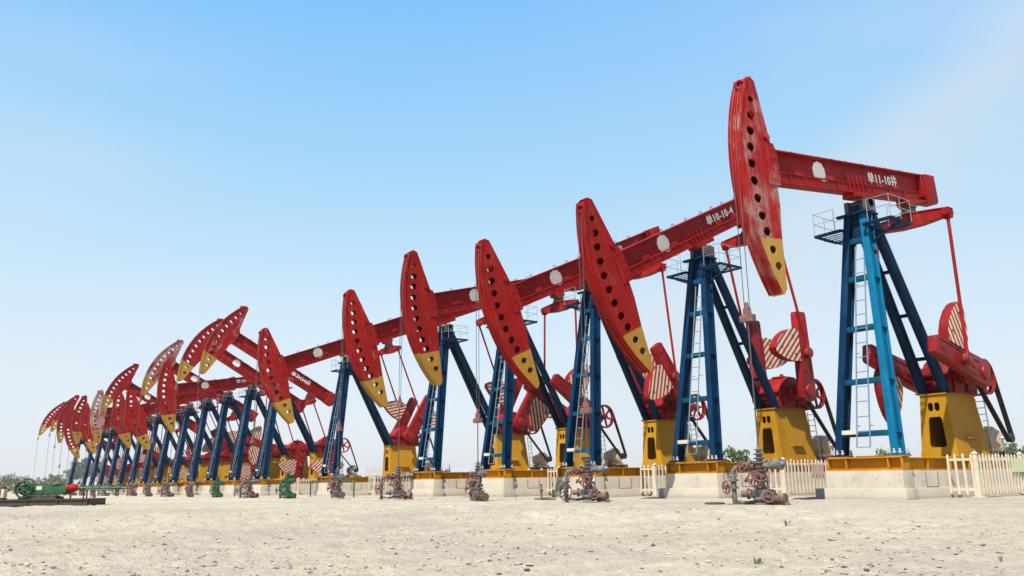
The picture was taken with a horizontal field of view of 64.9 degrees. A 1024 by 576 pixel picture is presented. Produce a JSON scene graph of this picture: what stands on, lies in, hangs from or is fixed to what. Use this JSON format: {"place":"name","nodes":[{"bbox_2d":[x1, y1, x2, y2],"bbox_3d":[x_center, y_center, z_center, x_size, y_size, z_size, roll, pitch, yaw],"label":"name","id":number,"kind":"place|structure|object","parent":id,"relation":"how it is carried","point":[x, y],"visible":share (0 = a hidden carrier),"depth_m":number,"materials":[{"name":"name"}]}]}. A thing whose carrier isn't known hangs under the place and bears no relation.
{"place":"outdoors","nodes":[
{"label":"outdoors","id":0,"kind":"place"},
{"bbox_2d":[32,402,110,485],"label":"pump jack","id":1,"kind":"object","parent":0,"point":[73,467],"visible":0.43,"depth_m":115.26,"materials":[{"name":"orange paint"}]},
{"bbox_2d":[44,395,127,486],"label":"pump jack","id":2,"kind":"object","parent":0,"point":[89,457],"visible":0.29,"depth_m":106.60,"materials":[{"name":"orange paint"}]},
{"bbox_2d":[50,399,130,485],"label":"pump jack","id":3,"kind":"object","parent":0,"point":[100,444],"visible":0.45,"depth_m":102.31,"materials":[{"name":"orange paint"}]},
{"bbox_2d":[57,413,144,485],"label":"pump jack","id":4,"kind":"object","parent":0,"point":[112,433],"visible":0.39,"depth_m":97.38,"materials":[{"name":"orange paint"}]},
{"bbox_2d":[65,395,161,486],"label":"pump jack","id":5,"kind":"object","parent":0,"point":[111,474],"visible":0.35,"depth_m":93.62,"materials":[{"name":"orange paint"}]},
{"bbox_2d":[83,390,202,486],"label":"pump jack","id":6,"kind":"object","parent":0,"point":[107,411],"visible":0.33,"depth_m":84.65,"materials":[{"name":"orange paint"}]},
{"bbox_2d":[0,485,1023,575],"bbox_3d":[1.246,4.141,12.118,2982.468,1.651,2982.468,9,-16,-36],"label":"ground","id":7,"kind":"structure","parent":0,"point":[409,521],"depth_m":10.66,"materials":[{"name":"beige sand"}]},
{"bbox_2d":[0,474,15,490],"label":"shrub","id":8,"kind":"object","parent":7,"relation":"on","point":[3,483],"visible":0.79,"depth_m":137.74,"materials":[{"name":"green plant"}]},
{"bbox_2d":[0,474,23,493],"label":"shrub","id":9,"kind":"object","parent":7,"relation":"on","point":[8,487],"visible":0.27,"depth_m":143.87,"materials":[{"name":"green plant"}]},
{"bbox_2d":[9,473,31,491],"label":"shrub","id":10,"kind":"object","parent":7,"relation":"on","point":[16,479],"visible":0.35,"depth_m":139.65,"materials":[{"name":"green plant"}]},
{"bbox_2d":[36,477,52,483],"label":"shrub","id":11,"kind":"object","parent":7,"relation":"on","point":[45,481],"visible":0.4,"depth_m":142.56,"materials":[{"name":"green plant"}]},
{"bbox_2d":[0,498,105,506],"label":"steel skid","id":12,"kind":"object","parent":7,"relation":"on","point":[45,502],"visible":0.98,"depth_m":33.61,"materials":[{"name":"black metal"}]},
{"bbox_2d":[0,487,7,499],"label":"control box","id":13,"kind":"object","parent":12,"relation":"on","point":[3,492],"visible":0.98,"depth_m":34.11,"materials":[{"name":"white metal"}]},
{"bbox_2d":[14,478,69,499],"bbox_3d":[-19.976,8.560,34.412,2.134,0.906,0.761,-1,-13,0],"label":"plunger pump","id":14,"kind":"object","parent":12,"relation":"on","point":[29,490],"visible":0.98,"depth_m":34.16,"materials":[{"name":"metal"}]},
{"bbox_2d":[66,481,78,498],"bbox_3d":[-18.772,8.630,34.386,0.638,0.732,0.352,-1,-13,0],"label":"pulsation vessel","id":15,"kind":"object","parent":12,"relation":"on","point":[71,488],"visible":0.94,"depth_m":34.30,"materials":[{"name":"red paint"}]},
{"bbox_2d":[78,483,127,498],"bbox_3d":[-17.477,8.654,34.297,2.091,0.631,0.333,-1,-13,0],"label":"manifold pipe","id":16,"kind":"object","parent":12,"relation":"on","point":[97,488],"visible":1,"depth_m":34.33,"materials":[{"name":"green metal"}]},
{"bbox_2d":[42,474,66,485],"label":"shrub","id":17,"kind":"object","parent":7,"relation":"on","point":[57,478],"visible":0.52,"depth_m":147.96,"materials":[{"name":"green plant"}]},
{"bbox_2d":[63,469,82,483],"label":"distant tree","id":18,"kind":"object","parent":7,"relation":"on","point":[67,474],"visible":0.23,"depth_m":538.41,"materials":[{"name":"green plant"}]},
{"bbox_2d":[67,460,92,485],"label":"distant tree","id":19,"kind":"object","parent":7,"relation":"on","point":[79,471],"visible":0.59,"depth_m":494.65,"materials":[{"name":"green plant"}]},
{"bbox_2d":[78,483,85,495],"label":"wellhead","id":20,"kind":"object","parent":7,"relation":"on","point":[80,492],"visible":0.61,"depth_m":81.79,"materials":[{"name":"grey metal"}]},
{"bbox_2d":[80,458,101,476],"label":"distant tree","id":21,"kind":"object","parent":7,"relation":"on","point":[82,460],"visible":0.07,"depth_m":523.25,"materials":[{"name":"green plant"}]},
{"bbox_2d":[97,482,109,495],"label":"wellhead","id":22,"kind":"object","parent":7,"relation":"on","point":[103,493],"visible":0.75,"depth_m":73.33,"materials":[{"name":"grey metal"}]},
{"bbox_2d":[113,481,119,495],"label":"wellhead","id":23,"kind":"object","parent":7,"relation":"on","point":[116,493],"visible":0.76,"depth_m":68.88,"materials":[{"name":"grey metal"}]},
{"bbox_2d":[113,489,123,494],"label":"concrete foundation","id":24,"kind":"object","parent":7,"relation":"on","point":[121,491],"visible":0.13,"depth_m":88.14,"materials":[{"name":"concrete"}]},
{"bbox_2d":[73,403,171,486],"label":"pump jack","id":25,"kind":"object","parent":24,"relation":"on","point":[124,461],"visible":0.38,"depth_m":89.00,"materials":[{"name":"orange paint"}]},
{"bbox_2d":[124,479,137,495],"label":"wellhead","id":26,"kind":"object","parent":7,"relation":"on","point":[131,492],"visible":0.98,"depth_m":64.76,"materials":[{"name":"grey metal"}]},
{"bbox_2d":[136,487,150,494],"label":"concrete foundation","id":27,"kind":"object","parent":7,"relation":"on","point":[139,491],"visible":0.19,"depth_m":79.95,"materials":[{"name":"concrete"}]},
{"bbox_2d":[93,363,200,486],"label":"pump jack","id":28,"kind":"object","parent":27,"relation":"on","point":[126,383],"visible":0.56,"depth_m":81.57,"materials":[{"name":"orange paint"}]},
{"bbox_2d":[143,479,152,496],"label":"wellhead","id":29,"kind":"object","parent":7,"relation":"on","point":[146,490],"visible":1,"depth_m":60.46,"materials":[{"name":"grey metal"}]},
{"bbox_2d":[151,487,165,494],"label":"concrete foundation","id":30,"kind":"object","parent":7,"relation":"on","point":[154,490],"visible":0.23,"depth_m":75.37,"materials":[{"name":"concrete"}]},
{"bbox_2d":[105,389,234,486],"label":"pump jack","id":31,"kind":"object","parent":30,"relation":"on","point":[201,473],"visible":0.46,"depth_m":76.32,"materials":[{"name":"orange paint"}]},
{"bbox_2d":[158,478,174,496],"bbox_3d":[-24.244,13.966,56.410,1.607,1.304,0.587,-10,-16,35],"label":"wellhead","id":32,"kind":"object","parent":7,"relation":"on","point":[167,485],"visible":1,"depth_m":56.24,"materials":[{"name":"grey metal"}]},
{"bbox_2d":[169,486,182,494],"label":"concrete foundation","id":33,"kind":"object","parent":7,"relation":"on","point":[176,490],"visible":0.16,"depth_m":71.15,"materials":[{"name":"concrete"}]},
{"bbox_2d":[118,376,237,486],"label":"pump jack","id":34,"kind":"object","parent":33,"relation":"on","point":[226,453],"visible":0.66,"depth_m":72.68,"materials":[{"name":"orange paint"}]},
{"bbox_2d":[184,477,193,496],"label":"wellhead","id":35,"kind":"object","parent":7,"relation":"on","point":[189,487],"visible":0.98,"depth_m":51.89,"materials":[{"name":"grey metal"}]},
{"bbox_2d":[182,486,202,494],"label":"concrete foundation","id":36,"kind":"object","parent":7,"relation":"on","point":[197,490],"visible":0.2,"depth_m":67.03,"materials":[{"name":"concrete"}]},
{"bbox_2d":[133,339,258,485],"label":"pump jack","id":37,"kind":"object","parent":36,"relation":"on","point":[206,407],"visible":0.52,"depth_m":68.81,"materials":[{"name":"orange paint"}]},
{"bbox_2d":[201,485,224,494],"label":"concrete foundation","id":38,"kind":"object","parent":7,"relation":"on","point":[205,490],"visible":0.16,"depth_m":63.00,"materials":[{"name":"concrete"}]},
{"bbox_2d":[149,360,286,485],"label":"pump jack","id":39,"kind":"object","parent":38,"relation":"on","point":[229,385],"visible":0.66,"depth_m":64.39,"materials":[{"name":"orange paint"}]},
{"bbox_2d":[209,475,222,497],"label":"wellhead","id":40,"kind":"object","parent":7,"relation":"on","point":[215,488],"visible":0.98,"depth_m":47.60,"materials":[{"name":"green paint"}]},
{"bbox_2d":[223,485,247,494],"bbox_3d":[-17.257,15.506,61.550,8.948,0.983,2.596,9,-16,-36],"label":"concrete foundation","id":41,"kind":"object","parent":7,"relation":"on","point":[229,490],"visible":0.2,"depth_m":58.54,"materials":[{"name":"concrete"}]},
{"bbox_2d":[169,318,315,484],"bbox_3d":[-19.009,8.744,61.529,12.952,12.320,2.610,9,-16,-36],"label":"pump jack","id":42,"kind":"object","parent":41,"relation":"on","point":[294,459],"visible":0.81,"depth_m":60.61,"materials":[{"name":"orange paint"}]},
{"bbox_2d":[236,473,258,497],"bbox_3d":[-14.302,10.663,43.445,1.607,1.304,0.587,-9,-16,32],"label":"wellhead","id":43,"kind":"object","parent":7,"relation":"on","point":[250,481],"visible":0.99,"depth_m":43.30,"materials":[{"name":"grey metal"}]},
{"bbox_2d":[252,484,315,495],"bbox_3d":[-13.961,14.422,57.254,8.948,0.983,2.596,9,-16,-36],"label":"concrete foundation","id":44,"kind":"object","parent":7,"relation":"on","point":[264,490],"visible":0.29,"depth_m":54.42,"materials":[{"name":"concrete"}]},
{"bbox_2d":[191,306,360,484],"bbox_3d":[-15.713,7.690,57.226,12.952,12.260,2.610,9,-16,-36],"label":"pump jack","id":45,"kind":"object","parent":44,"relation":"on","point":[232,335],"visible":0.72,"depth_m":56.10,"materials":[{"name":"orange paint"}]},
{"bbox_2d":[275,471,296,498],"bbox_3d":[-11.090,9.618,39.319,0.588,1.304,1.607,11,-18,-41],"label":"wellhead","id":46,"kind":"object","parent":7,"relation":"on","point":[286,485],"visible":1,"depth_m":39.10,"materials":[{"name":"green paint"}]},
{"bbox_2d":[293,478,316,494],"bbox_3d":[-12.522,13.857,56.420,5.555,1.221,0.825,9,-16,-36],"label":"picket fence","id":47,"kind":"object","parent":7,"relation":"on","point":[297,482],"visible":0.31,"depth_m":54.86,"materials":[{"name":"white paint"}]},
{"bbox_2d":[310,480,354,496],"bbox_3d":[-9.345,10.425,41.765,0.129,0.918,5.138,9,-17,-37],"label":"flow pipe","id":48,"kind":"object","parent":7,"relation":"on","point":[330,481],"visible":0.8,"depth_m":42.25,"materials":[{"name":"metal"}]},
{"bbox_2d":[327,467,344,497],"bbox_3d":[-7.715,8.456,35.003,0.587,1.304,1.607,6,-15,-27],"label":"wellhead","id":49,"kind":"object","parent":7,"relation":"on","point":[335,491],"visible":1,"depth_m":34.70,"materials":[{"name":"grey metal"}]},
{"bbox_2d":[314,482,410,495],"bbox_3d":[-7.313,12.205,48.594,8.948,0.983,2.596,9,-16,-36],"label":"concrete foundation","id":50,"kind":"object","parent":7,"relation":"on","point":[347,489],"visible":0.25,"depth_m":46.19,"materials":[{"name":"concrete"}]},
{"bbox_2d":[250,328,435,482],"bbox_3d":[-9.051,6.505,48.322,12.952,10.027,2.610,9,-16,-36],"label":"pump jack","id":51,"kind":"object","parent":50,"relation":"on","point":[279,366],"visible":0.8,"depth_m":47.53,"materials":[{"name":"orange paint"}]},
{"bbox_2d":[363,467,382,476],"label":"long shed","id":52,"kind":"structure","parent":7,"relation":"on","point":[372,471],"depth_m":183.63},
{"bbox_2d":[374,464,413,499],"bbox_3d":[-4.521,7.380,30.677,1.607,1.304,0.588,-7,-15,24],"label":"wellhead","id":53,"kind":"object","parent":7,"relation":"on","point":[398,492],"visible":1,"depth_m":30.58,"materials":[{"name":"grey metal"}]},
{"bbox_2d":[368,474,420,494],"bbox_3d":[-5.874,11.640,47.760,5.555,1.221,0.825,9,-16,-36],"label":"picket fence","id":54,"kind":"object","parent":7,"relation":"on","point":[374,477],"visible":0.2,"depth_m":46.25,"materials":[{"name":"white paint"}]},
{"bbox_2d":[425,463,450,471],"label":"long shed","id":55,"kind":"structure","parent":7,"relation":"on","point":[445,465],"depth_m":201.62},
{"bbox_2d":[408,479,473,496],"bbox_3d":[-0.762,9.979,40.070,8.948,0.983,2.596,9,-16,-36],"label":"concrete foundation","id":56,"kind":"object","parent":7,"relation":"on","point":[435,487],"visible":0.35,"depth_m":37.20,"materials":[{"name":"concrete"}]},
{"bbox_2d":[336,289,553,479],"bbox_3d":[-2.500,4.263,39.802,12.952,10.061,2.610,9,-16,-36],"label":"pump jack","id":57,"kind":"object","parent":56,"relation":"on","point":[368,336],"visible":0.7,"depth_m":38.31,"materials":[{"name":"orange paint"}]},
{"bbox_2d":[464,461,488,500],"bbox_3d":[-1.247,6.369,26.610,0.587,1.304,1.607,4,-14,-19],"label":"wellhead","id":58,"kind":"object","parent":7,"relation":"on","point":[476,493],"visible":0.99,"depth_m":26.31,"materials":[{"name":"grey metal"}]},
{"bbox_2d":[513,483,517,499],"bbox_3d":[0.114,6.638,26.237,0.055,0.582,0.175,9,-16,-36],"label":"gauge post","id":59,"kind":"object","parent":7,"relation":"on","point":[515,485],"visible":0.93,"depth_m":26.23,"materials":[{"name":"metal"}]},
{"bbox_2d":[481,478,556,496],"bbox_3d":[2.470,8.928,35.854,8.948,0.983,2.596,9,-16,-36],"label":"concrete foundation","id":60,"kind":"object","parent":7,"relation":"on","point":[501,487],"visible":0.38,"depth_m":33.03,"materials":[{"name":"concrete"}]},
{"bbox_2d":[396,250,627,477],"bbox_3d":[0.735,3.432,35.534,12.952,9.610,2.612,9,-16,-36],"label":"pump jack","id":61,"kind":"object","parent":60,"relation":"on","point":[427,304],"visible":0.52,"depth_m":34.11,"materials":[{"name":"orange paint"}]},
{"bbox_2d":[534,484,555,499],"bbox_3d":[0.994,6.614,26.060,0.230,0.522,0.999,10,-17,-39],"label":"valve stub","id":62,"kind":"object","parent":7,"relation":"on","point":[541,497],"visible":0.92,"depth_m":26.00,"materials":[{"name":"metal"}]},
{"bbox_2d":[555,454,610,501],"bbox_3d":[1.846,5.274,22.390,1.823,1.304,0.588,-11,-17,38],"label":"wellhead","id":63,"kind":"object","parent":7,"relation":"on","point":[588,492],"visible":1,"depth_m":22.19,"materials":[{"name":"metal"}]},
{"bbox_2d":[547,466,621,492],"bbox_3d":[3.909,8.363,35.020,5.555,1.221,0.825,9,-16,-36],"label":"picket fence","id":64,"kind":"object","parent":7,"relation":"on","point":[553,471],"visible":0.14,"depth_m":33.58,"materials":[{"name":"white paint"}]},
{"bbox_2d":[552,476,665,497],"bbox_3d":[5.686,7.888,31.657,8.948,0.983,2.596,9,-16,-36],"label":"concrete foundation","id":65,"kind":"object","parent":7,"relation":"on","point":[627,486],"visible":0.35,"depth_m":29.12,"materials":[{"name":"concrete"}]},
{"bbox_2d":[473,226,709,476],"bbox_3d":[3.947,2.060,31.415,12.952,10.290,2.611,9,-16,-36],"label":"pump jack","id":66,"kind":"object","parent":65,"relation":"on","point":[655,399],"visible":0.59,"depth_m":30.19,"materials":[{"name":"orange paint"}]},
{"bbox_2d":[640,463,666,495],"bbox_3d":[7.126,7.323,30.823,5.555,1.221,0.825,9,-16,-36],"label":"picket fence","id":67,"kind":"object","parent":7,"relation":"on","point":[654,468],"visible":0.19,"depth_m":29.17,"materials":[{"name":"white paint"}]},
{"bbox_2d":[704,502,724,503],"bbox_3d":[4.650,4.935,18.484,0.460,0.038,0.460,9,-16,-36],"label":"cover plate","id":68,"kind":"object","parent":7,"relation":"on","point":[714,503],"visible":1,"depth_m":18.33,"materials":[{"name":"metal"}]},
{"bbox_2d":[723,445,749,461],"bbox_3d":[10.275,8.198,36.563,1.701,2.131,1.799,-12,-17,39],"label":"young tree","id":69,"kind":"object","parent":7,"relation":"on","point":[736,456],"visible":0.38,"depth_m":36.26,"materials":[{"name":"green plant"}]},
{"bbox_2d":[658,472,826,498],"bbox_3d":[8.915,6.796,27.455,8.948,0.983,2.596,9,-16,-36],"label":"concrete foundation","id":70,"kind":"object","parent":7,"relation":"on","point":[700,485],"visible":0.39,"depth_m":24.86,"materials":[{"name":"concrete"}]},
{"bbox_2d":[576,196,835,473],"bbox_3d":[7.172,0.927,27.221,12.959,10.373,2.611,9,-16,-36],"label":"pump jack","id":71,"kind":"object","parent":70,"relation":"on","point":[783,404],"visible":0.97,"depth_m":26.59,"materials":[{"name":"orange paint"}]},
{"bbox_2d":[722,446,789,504],"bbox_3d":[5.341,4.177,17.936,0.587,1.304,1.607,9,-16,-36],"label":"wellhead","id":72,"kind":"object","parent":7,"relation":"on","point":[761,493],"visible":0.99,"depth_m":17.74,"materials":[{"name":"grey metal"}]},
{"bbox_2d":[753,556,761,563],"bbox_3d":[2.021,2.239,6.616,0.084,0.090,0.083,-3,-14,11],"label":"weed","id":73,"kind":"object","parent":7,"relation":"on","point":[759,560],"visible":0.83,"depth_m":6.61,"materials":[{"name":"green plant"}]},
{"bbox_2d":[764,457,827,495],"bbox_3d":[10.354,6.231,26.621,5.555,1.221,0.825,9,-16,-36],"label":"picket fence","id":74,"kind":"object","parent":7,"relation":"on","point":[784,488],"visible":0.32,"depth_m":25.17,"materials":[{"name":"white paint"}]},
{"bbox_2d":[811,464,823,474],"bbox_3d":[9.797,5.819,25.827,0.660,0.330,0.016,9,-16,-36],"label":"sign board","id":75,"kind":"object","parent":74,"relation":"attached to","point":[817,469],"visible":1,"depth_m":25.81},
{"bbox_2d":[875,447,890,455],"bbox_3d":[28.181,13.425,60.896,2.041,2.795,2.180,-14,-18,43],"label":"young tree","id":76,"kind":"object","parent":7,"relation":"on","point":[881,452],"visible":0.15,"depth_m":61.34,"materials":[{"name":"green plant"}]},
{"bbox_2d":[815,469,1021,499],"bbox_3d":[12.309,5.705,23.025,8.948,0.983,2.596,9,-16,-36],"label":"concrete foundation","id":77,"kind":"object","parent":7,"relation":"on","point":[890,485],"visible":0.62,"depth_m":20.46,"materials":[{"name":"concrete"}]},
{"bbox_2d":[728,76,1014,470],"bbox_3d":[10.572,0.144,22.721,12.952,9.742,2.612,9,-16,-36],"label":"pump jack","id":78,"kind":"object","parent":77,"relation":"on","point":[949,378],"visible":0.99,"depth_m":22.09,"materials":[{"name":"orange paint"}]},
{"bbox_2d":[946,451,1023,497],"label":"picket fence","id":79,"kind":"object","parent":7,"relation":"on","point":[978,489],"visible":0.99,"depth_m":20.79,"materials":[{"name":"white paint"}]},
{"bbox_2d":[1011,459,1023,471],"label":"sign board","id":80,"kind":"object","parent":79,"relation":"attached to","point":[1017,465],"visible":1,"depth_m":21.71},
{"bbox_2d":[997,442,1023,457],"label":"young tree","id":81,"kind":"object","parent":7,"relation":"on","point":[1011,448],"visible":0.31,"depth_m":44.24,"materials":[{"name":"green plant"}]},
{"bbox_2d":[0,0,1023,486],"label":"sky","id":82,"kind":"structure","parent":0,"point":[168,168],"materials":[{"name":"blue"}]}
]}

